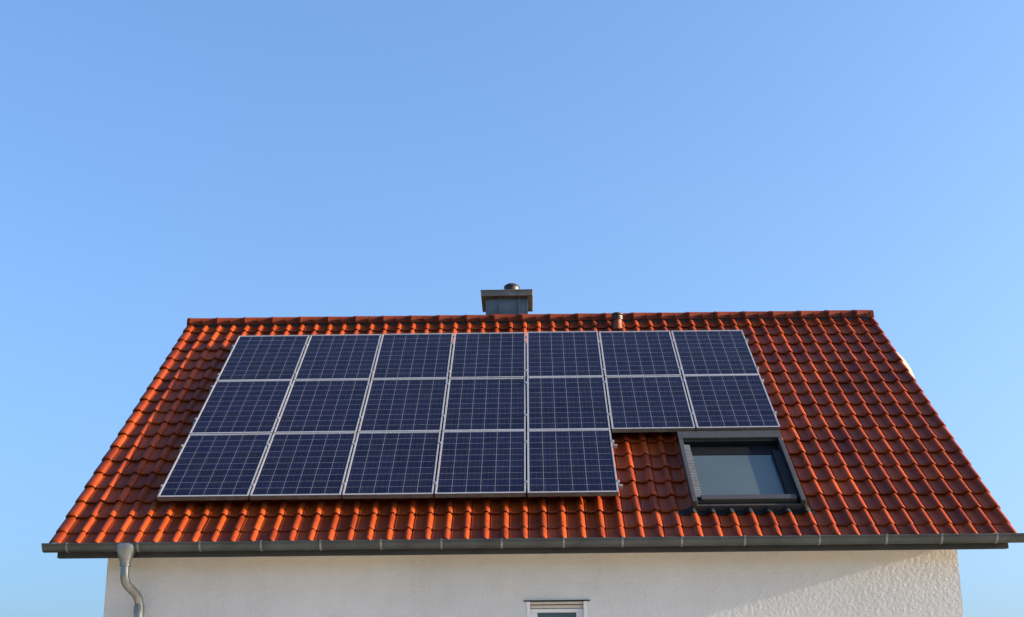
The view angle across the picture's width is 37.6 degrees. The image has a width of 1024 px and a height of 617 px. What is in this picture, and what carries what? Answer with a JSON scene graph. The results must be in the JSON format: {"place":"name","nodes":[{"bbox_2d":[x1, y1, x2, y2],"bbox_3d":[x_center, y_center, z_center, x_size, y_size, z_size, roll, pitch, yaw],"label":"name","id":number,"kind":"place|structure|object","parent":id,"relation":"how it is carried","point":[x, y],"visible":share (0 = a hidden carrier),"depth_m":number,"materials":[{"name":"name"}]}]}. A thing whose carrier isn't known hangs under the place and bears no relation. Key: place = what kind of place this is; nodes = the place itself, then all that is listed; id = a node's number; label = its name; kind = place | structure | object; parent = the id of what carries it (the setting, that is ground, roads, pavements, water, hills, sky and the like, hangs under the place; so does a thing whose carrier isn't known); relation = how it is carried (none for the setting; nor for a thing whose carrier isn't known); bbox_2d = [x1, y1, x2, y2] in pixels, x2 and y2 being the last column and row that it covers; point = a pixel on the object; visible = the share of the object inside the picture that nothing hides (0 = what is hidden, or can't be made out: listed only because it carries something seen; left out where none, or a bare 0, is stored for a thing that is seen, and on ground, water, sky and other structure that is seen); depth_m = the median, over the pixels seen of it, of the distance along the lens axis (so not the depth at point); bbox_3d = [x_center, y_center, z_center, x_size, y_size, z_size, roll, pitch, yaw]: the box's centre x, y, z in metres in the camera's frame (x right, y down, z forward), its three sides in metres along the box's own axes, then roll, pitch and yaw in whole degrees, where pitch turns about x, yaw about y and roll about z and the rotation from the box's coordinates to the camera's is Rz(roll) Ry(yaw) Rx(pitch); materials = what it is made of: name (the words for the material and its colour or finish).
{"place":"outdoors","nodes":[
{"label":"outdoors","id":0,"kind":"place"},
{"bbox_2d":[0,0,1023,616],"label":"sky","id":1,"kind":"structure","parent":0,"point":[164,164],"materials":[{"name":"blue"}]},
{"label":"ground","id":2,"kind":"structure","parent":0,"visible":0},
{"bbox_2d":[41,283,1023,616],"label":"house","id":3,"kind":"structure","parent":2,"relation":"on","point":[855,485],"depth_m":16.10,"materials":[{"name":"ceramic"}]},
{"bbox_2d":[158,479,622,491],"bbox_3d":[-1.348,1.995,16.725,5.152,0.166,0.140,-1,20,1],"label":"mounting rail","id":4,"kind":"object","parent":3,"relation":"attached to","point":[620,486],"visible":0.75,"depth_m":16.66,"materials":[{"name":"metal"}]},
{"bbox_2d":[435,430,525,497],"bbox_3d":[-0.339,1.759,17.196,0.992,0.050,1.660,-1,20,1],"label":"solar panel","id":5,"kind":"object","parent":4,"relation":"attached to","point":[491,463],"visible":1,"depth_m":17.09,"materials":[{"name":"glass"}]},
{"bbox_2d":[179,440,616,452],"bbox_3d":[-1.341,1.640,17.724,5.152,0.166,0.140,-1,20,1],"label":"mounting rail","id":6,"kind":"object","parent":3,"relation":"attached to","point":[614,445],"visible":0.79,"depth_m":17.66,"materials":[{"name":"metal"}]},
{"bbox_2d":[157,433,271,500],"bbox_3d":[-3.374,1.798,17.233,0.992,0.050,1.660,-1,19,1],"label":"solar panel","id":7,"kind":"object","parent":6,"relation":"attached to","point":[216,466],"visible":1,"depth_m":17.13,"materials":[{"name":"glass"}]},
{"bbox_2d":[250,432,355,499],"bbox_3d":[-2.363,1.785,17.221,0.992,0.050,1.660,-1,19,1],"label":"solar panel","id":8,"kind":"object","parent":6,"relation":"attached to","point":[304,465],"visible":1,"depth_m":17.11,"materials":[{"name":"glass"}]},
{"bbox_2d":[342,431,440,498],"bbox_3d":[-1.352,1.773,17.209,0.992,0.051,1.660,-1,19,1],"label":"solar panel","id":9,"kind":"object","parent":6,"relation":"attached to","point":[393,465],"visible":1,"depth_m":17.10,"materials":[{"name":"glass"}]},
{"bbox_2d":[527,429,618,496],"bbox_3d":[0.672,1.747,17.184,0.992,0.050,1.660,-1,20,1],"label":"solar panel","id":10,"kind":"object","parent":6,"relation":"attached to","point":[570,463],"visible":1,"depth_m":17.08,"materials":[{"name":"glass"}]},
{"bbox_2d":[193,411,776,424],"bbox_3d":[-0.341,1.367,18.447,7.140,0.166,0.140,-1,20,1],"label":"mounting rail","id":11,"kind":"object","parent":3,"relation":"attached to","point":[526,415],"visible":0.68,"depth_m":18.38,"materials":[{"name":"metal"}]},
{"bbox_2d":[189,380,291,435],"bbox_3d":[-3.362,1.236,18.808,0.992,0.050,1.660,-1,20,1],"label":"solar panel","id":12,"kind":"object","parent":11,"relation":"attached to","point":[243,407],"visible":1,"depth_m":18.75,"materials":[{"name":"glass"}]},
{"bbox_2d":[274,379,369,434],"bbox_3d":[-2.350,1.225,18.796,0.992,0.050,1.660,-1,20,1],"label":"solar panel","id":13,"kind":"object","parent":11,"relation":"attached to","point":[317,406],"visible":1,"depth_m":18.74,"materials":[{"name":"glass"}]},
{"bbox_2d":[358,378,447,431],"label":"solar panel","id":14,"kind":"object","parent":11,"relation":"attached to","point":[404,405],"visible":1,"depth_m":18.73,"materials":[{"name":"glass"}]},
{"bbox_2d":[527,376,609,429],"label":"solar panel","id":15,"kind":"object","parent":11,"relation":"attached to","point":[566,403],"visible":1,"depth_m":18.70,"materials":[{"name":"glass"}]},
{"bbox_2d":[683,374,779,430],"bbox_3d":[2.708,1.161,18.734,0.992,0.050,1.660,-1,20,1],"label":"solar panel","id":16,"kind":"object","parent":11,"relation":"attached to","point":[740,402],"visible":1,"depth_m":18.64,"materials":[{"name":"glass"}]},
{"bbox_2d":[210,379,763,391],"bbox_3d":[-0.333,1.019,19.427,7.140,0.166,0.140,-1,20,1],"label":"mounting rail","id":17,"kind":"object","parent":3,"relation":"attached to","point":[290,385],"visible":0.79,"depth_m":19.37,"materials":[{"name":"metal"}]},
{"bbox_2d":[443,378,525,430],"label":"solar panel","id":18,"kind":"object","parent":17,"relation":"attached to","point":[480,404],"visible":1,"depth_m":18.72,"materials":[{"name":"glass"}]},
{"bbox_2d":[605,376,694,432],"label":"solar panel","id":19,"kind":"object","parent":17,"relation":"attached to","point":[648,403],"visible":1,"depth_m":18.64,"materials":[{"name":"glass"}]},
{"bbox_2d":[216,367,758,379],"bbox_3d":[-0.329,0.878,19.823,7.138,0.166,0.140,-1,20,1],"label":"mounting rail","id":20,"kind":"object","parent":3,"relation":"attached to","point":[218,374],"visible":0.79,"depth_m":19.76,"materials":[{"name":"metal"}]},
{"bbox_2d":[216,335,309,382],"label":"solar panel","id":21,"kind":"object","parent":20,"relation":"attached to","point":[270,357],"visible":1,"depth_m":20.34,"materials":[{"name":"glass"}]},
{"bbox_2d":[371,333,452,378],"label":"solar panel","id":22,"kind":"object","parent":20,"relation":"attached to","point":[414,356],"visible":1,"depth_m":20.31,"materials":[{"name":"glass"}]},
{"bbox_2d":[527,331,602,376],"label":"solar panel","id":23,"kind":"object","parent":20,"relation":"attached to","point":[565,354],"visible":1,"depth_m":20.29,"materials":[{"name":"glass"}]},
{"bbox_2d":[599,331,680,376],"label":"solar panel","id":24,"kind":"object","parent":20,"relation":"attached to","point":[638,353],"visible":1,"depth_m":20.27,"materials":[{"name":"glass"}]},
{"bbox_2d":[230,339,747,350],"bbox_3d":[-0.322,0.530,20.802,7.138,0.166,0.140,-1,20,1],"label":"mounting rail","id":25,"kind":"object","parent":3,"relation":"attached to","point":[452,343],"visible":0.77,"depth_m":20.74,"materials":[{"name":"metal"}]},
{"bbox_2d":[294,334,381,380],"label":"solar panel","id":26,"kind":"object","parent":25,"relation":"attached to","point":[337,357],"visible":1,"depth_m":20.32,"materials":[{"name":"glass"}]},
{"bbox_2d":[449,332,524,377],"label":"solar panel","id":27,"kind":"object","parent":25,"relation":"attached to","point":[488,355],"visible":1,"depth_m":20.29,"materials":[{"name":"glass"}]},
{"bbox_2d":[671,330,758,376],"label":"solar panel","id":28,"kind":"object","parent":25,"relation":"attached to","point":[713,352],"visible":1,"depth_m":20.27,"materials":[{"name":"glass"}]},
{"bbox_2d":[524,600,589,616],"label":"window","id":29,"kind":"structure","parent":3,"relation":"in","point":[535,608],"depth_m":15.87,"materials":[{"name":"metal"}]},
{"bbox_2d":[897,353,913,376],"bbox_3d":[5.482,1.194,23.281,1.529,1.570,0.690,11,-22,-30],"label":"satellite dish","id":30,"kind":"object","parent":3,"relation":"attached to","point":[907,366],"visible":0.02,"depth_m":23.56,"materials":[{"name":"beige paint"}]}
]}

